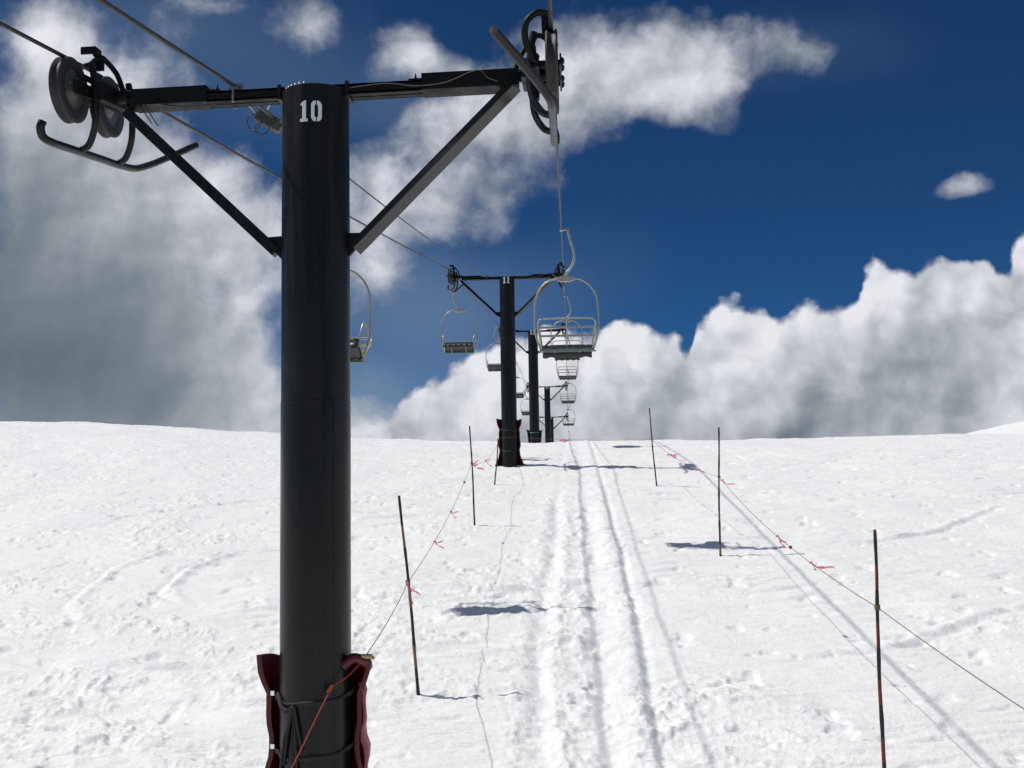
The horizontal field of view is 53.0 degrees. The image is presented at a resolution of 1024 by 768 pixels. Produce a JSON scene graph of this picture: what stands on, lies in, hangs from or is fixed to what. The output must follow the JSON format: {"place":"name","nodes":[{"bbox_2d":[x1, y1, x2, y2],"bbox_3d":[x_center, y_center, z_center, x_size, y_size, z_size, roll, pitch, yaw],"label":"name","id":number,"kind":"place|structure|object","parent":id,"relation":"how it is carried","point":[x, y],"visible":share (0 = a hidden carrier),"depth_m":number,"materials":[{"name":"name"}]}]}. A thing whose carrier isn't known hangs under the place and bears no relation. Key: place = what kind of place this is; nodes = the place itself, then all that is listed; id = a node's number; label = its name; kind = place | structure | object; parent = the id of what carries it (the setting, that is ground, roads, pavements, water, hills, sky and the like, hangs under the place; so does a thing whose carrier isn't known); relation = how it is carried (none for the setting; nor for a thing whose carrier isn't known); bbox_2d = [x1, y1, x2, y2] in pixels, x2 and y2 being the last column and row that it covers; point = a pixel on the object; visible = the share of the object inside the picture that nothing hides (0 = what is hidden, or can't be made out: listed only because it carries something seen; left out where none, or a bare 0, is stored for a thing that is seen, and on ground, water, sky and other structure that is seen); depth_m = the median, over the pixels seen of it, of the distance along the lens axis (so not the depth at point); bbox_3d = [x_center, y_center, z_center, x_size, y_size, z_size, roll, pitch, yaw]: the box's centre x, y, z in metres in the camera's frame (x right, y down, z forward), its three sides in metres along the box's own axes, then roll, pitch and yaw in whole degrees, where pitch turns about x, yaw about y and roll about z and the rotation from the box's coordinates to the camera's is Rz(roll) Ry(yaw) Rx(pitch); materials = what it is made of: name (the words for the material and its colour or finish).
{"place":"outdoors","nodes":[
{"label":"outdoors","id":0,"kind":"place"},
{"bbox_2d":[0,421,1023,767],"bbox_3d":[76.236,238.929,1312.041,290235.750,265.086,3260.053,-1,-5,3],"label":"snow ground","id":1,"kind":"structure","parent":0,"point":[590,605],"depth_m":12.98,"materials":[{"name":"white snow"}]},
{"bbox_2d":[36,8,564,767],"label":"lift tower","id":2,"kind":"structure","parent":1,"relation":"on","point":[316,244],"depth_m":6.02,"materials":[{"name":"black metal"}]},
{"bbox_2d":[0,21,528,390],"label":"haul rope","id":3,"kind":"object","parent":2,"relation":"attached to","point":[31,39],"visible":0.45,"depth_m":8.12,"materials":[{"name":"metal"}]},
{"bbox_2d":[350,270,372,362],"bbox_3d":[-2.321,-1.283,13.240,1.054,2.060,0.761,-1,-5,3],"label":"lift chair","id":4,"kind":"object","parent":3,"relation":"hanging from","point":[358,353],"visible":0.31,"depth_m":13.11,"materials":[{"name":"beige paint"}]},
{"bbox_2d":[440,280,477,353],"bbox_3d":[-1.488,-1.877,28.828,1.054,2.060,0.761,-1,-5,3],"label":"lift chair","id":5,"kind":"object","parent":3,"relation":"hanging from","point":[462,347],"visible":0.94,"depth_m":28.69,"materials":[{"name":"beige paint"}]},
{"bbox_2d":[486,324,500,371],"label":"lift chair","id":6,"kind":"object","parent":3,"relation":"hanging from","point":[493,367],"visible":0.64,"depth_m":44.52,"materials":[{"name":"beige paint"}]},
{"bbox_2d":[516,376,525,397],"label":"lift chair","id":7,"kind":"object","parent":3,"relation":"hanging from","point":[520,394],"visible":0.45,"depth_m":60.19,"materials":[{"name":"beige paint"}]},
{"bbox_2d":[521,388,528,415],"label":"lift chair","id":8,"kind":"object","parent":3,"relation":"hanging from","point":[525,413],"visible":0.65,"depth_m":76.15,"materials":[{"name":"beige paint"}]},
{"bbox_2d":[256,653,372,767],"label":"tower pad","id":9,"kind":"object","parent":2,"relation":"attached to","point":[268,668],"visible":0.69,"depth_m":5.93,"materials":[{"name":"fabric"}]},
{"bbox_2d":[96,0,544,413],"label":"communication cable","id":10,"kind":"object","parent":2,"relation":"attached to","point":[121,13],"visible":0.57,"depth_m":5.47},
{"bbox_2d":[210,88,281,134],"bbox_3d":[-1.760,-1.895,7.057,0.231,0.298,1.286,-3,-5,20],"label":"splice box","id":11,"kind":"object","parent":10,"relation":"hanging from","point":[266,120],"visible":0.71,"depth_m":7.14,"materials":[{"name":"grey plastic"}]},
{"bbox_2d":[291,664,359,767],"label":"guy cord","id":12,"kind":"object","parent":2,"relation":"attached to","point":[331,687],"visible":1,"depth_m":5.69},
{"bbox_2d":[547,0,568,441],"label":"haul rope","id":13,"kind":"object","parent":2,"relation":"attached to","point":[550,13],"visible":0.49,"depth_m":10.78,"materials":[{"name":"metal"}]},
{"bbox_2d":[534,226,599,358],"bbox_3d":[0.870,-1.486,16.578,1.054,2.094,0.543,-1,-5,3],"label":"lift chair","id":14,"kind":"object","parent":13,"relation":"hanging from","point":[567,351],"visible":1,"depth_m":16.45,"materials":[{"name":"metal"}]},
{"bbox_2d":[550,294,583,360],"bbox_3d":[1.749,-1.820,32.895,1.054,2.094,0.543,-1,-5,3],"label":"lift chair","id":15,"kind":"object","parent":13,"relation":"hanging from","point":[564,358],"visible":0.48,"depth_m":32.85,"materials":[{"name":"beige paint"}]},
{"bbox_2d":[556,338,578,379],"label":"lift chair","id":16,"kind":"object","parent":13,"relation":"hanging from","point":[568,377],"visible":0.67,"depth_m":48.77,"materials":[{"name":"beige paint"}]},
{"bbox_2d":[560,370,575,403],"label":"lift chair","id":17,"kind":"object","parent":13,"relation":"hanging from","point":[568,401],"visible":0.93,"depth_m":64.92,"materials":[{"name":"beige paint"}]},
{"bbox_2d":[562,399,574,425],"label":"lift chair","id":18,"kind":"object","parent":13,"relation":"hanging from","point":[568,424],"visible":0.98,"depth_m":80.86,"materials":[{"name":"beige paint"}]},
{"bbox_2d":[398,496,419,694],"bbox_3d":[-0.953,2.100,9.611,0.223,2.106,0.040,-1,-5,3],"label":"bamboo stake","id":19,"kind":"object","parent":1,"relation":"on","point":[411,610],"visible":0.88,"depth_m":9.60,"materials":[{"name":"brown wood"}]},
{"bbox_2d":[469,426,475,524],"bbox_3d":[-0.695,1.741,18.123,0.109,2.013,0.040,-1,-5,3],"label":"bamboo stake","id":20,"kind":"object","parent":1,"relation":"on","point":[472,478],"visible":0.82,"depth_m":18.12,"materials":[{"name":"brown wood"}]},
{"bbox_2d":[361,437,1023,708],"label":"boundary cord","id":21,"kind":"object","parent":20,"relation":"attached to","point":[370,656],"visible":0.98,"depth_m":7.79,"materials":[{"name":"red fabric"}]},
{"bbox_2d":[405,581,419,603],"bbox_3d":[-0.913,1.938,9.496,0.148,0.235,0.064,-3,-5,24],"label":"flagging tape","id":22,"kind":"object","parent":21,"relation":"attached to","point":[407,584],"visible":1,"depth_m":9.50,"materials":[{"name":"pink plastic"}]},
{"bbox_2d":[809,561,834,569],"bbox_3d":[2.940,1.727,9.738,0.239,0.101,0.075,-3,-5,19],"label":"flagging tape","id":23,"kind":"object","parent":21,"relation":"attached to","point":[820,567],"visible":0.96,"depth_m":9.74,"materials":[{"name":"pink plastic"}]},
{"bbox_2d":[494,438,498,484],"bbox_3d":[-0.358,1.814,23.115,0.129,1.179,0.040,-1,-5,3],"label":"bamboo stake","id":24,"kind":"object","parent":1,"relation":"on","point":[496,463],"visible":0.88,"depth_m":23.11,"materials":[{"name":"brown wood"}]},
{"bbox_2d":[447,262,564,466],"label":"lift tower","id":25,"kind":"structure","parent":1,"relation":"on","point":[507,314],"depth_m":26.08,"materials":[{"name":"black metal"}]},
{"bbox_2d":[495,418,523,465],"bbox_3d":[-0.031,1.507,26.030,0.756,1.279,0.458,-3,-6,24],"label":"tower pad","id":26,"kind":"object","parent":25,"relation":"attached to","point":[520,461],"visible":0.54,"depth_m":26.03,"materials":[{"name":"fabric"}]},
{"bbox_2d":[498,322,565,442],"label":"lift tower","id":27,"kind":"structure","parent":1,"relation":"on","point":[532,352],"depth_m":45.23,"materials":[{"name":"black metal"}]},
{"bbox_2d":[526,429,542,442],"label":"tower pad","id":28,"kind":"object","parent":27,"relation":"attached to","point":[529,432],"visible":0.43,"depth_m":45.18,"materials":[{"name":"black plastic"}]},
{"bbox_2d":[526,381,567,442],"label":"lift tower","id":29,"kind":"structure","parent":1,"relation":"on","point":[547,399],"depth_m":74.33,"materials":[{"name":"black metal"}]},
{"bbox_2d":[539,412,568,441],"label":"lift tower","id":30,"kind":"structure","parent":1,"relation":"on","point":[566,416],"depth_m":87.82,"materials":[{"name":"black metal"}]},
{"bbox_2d":[649,408,657,485],"bbox_3d":[3.058,1.476,22.178,0.152,1.922,0.040,-1,-5,3],"label":"bamboo stake","id":31,"kind":"object","parent":1,"relation":"on","point":[652,448],"visible":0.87,"depth_m":22.17,"materials":[{"name":"brown wood"}]},
{"bbox_2d":[718,427,721,555],"bbox_3d":[3.119,1.745,15.426,0.074,2.195,0.040,-1,-5,3],"label":"bamboo stake","id":32,"kind":"object","parent":1,"relation":"on","point":[719,525],"visible":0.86,"depth_m":15.42,"materials":[{"name":"brown wood"}]},
{"bbox_2d":[873,530,885,767],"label":"bamboo stake","id":33,"kind":"object","parent":1,"relation":"on","point":[882,733],"visible":1,"depth_m":7.64,"materials":[{"name":"brown wood"}]},
{"bbox_2d":[0,0,1023,442],"label":"sky","id":34,"kind":"structure","parent":0,"point":[784,218],"materials":[{"name":"blue"}]}
]}

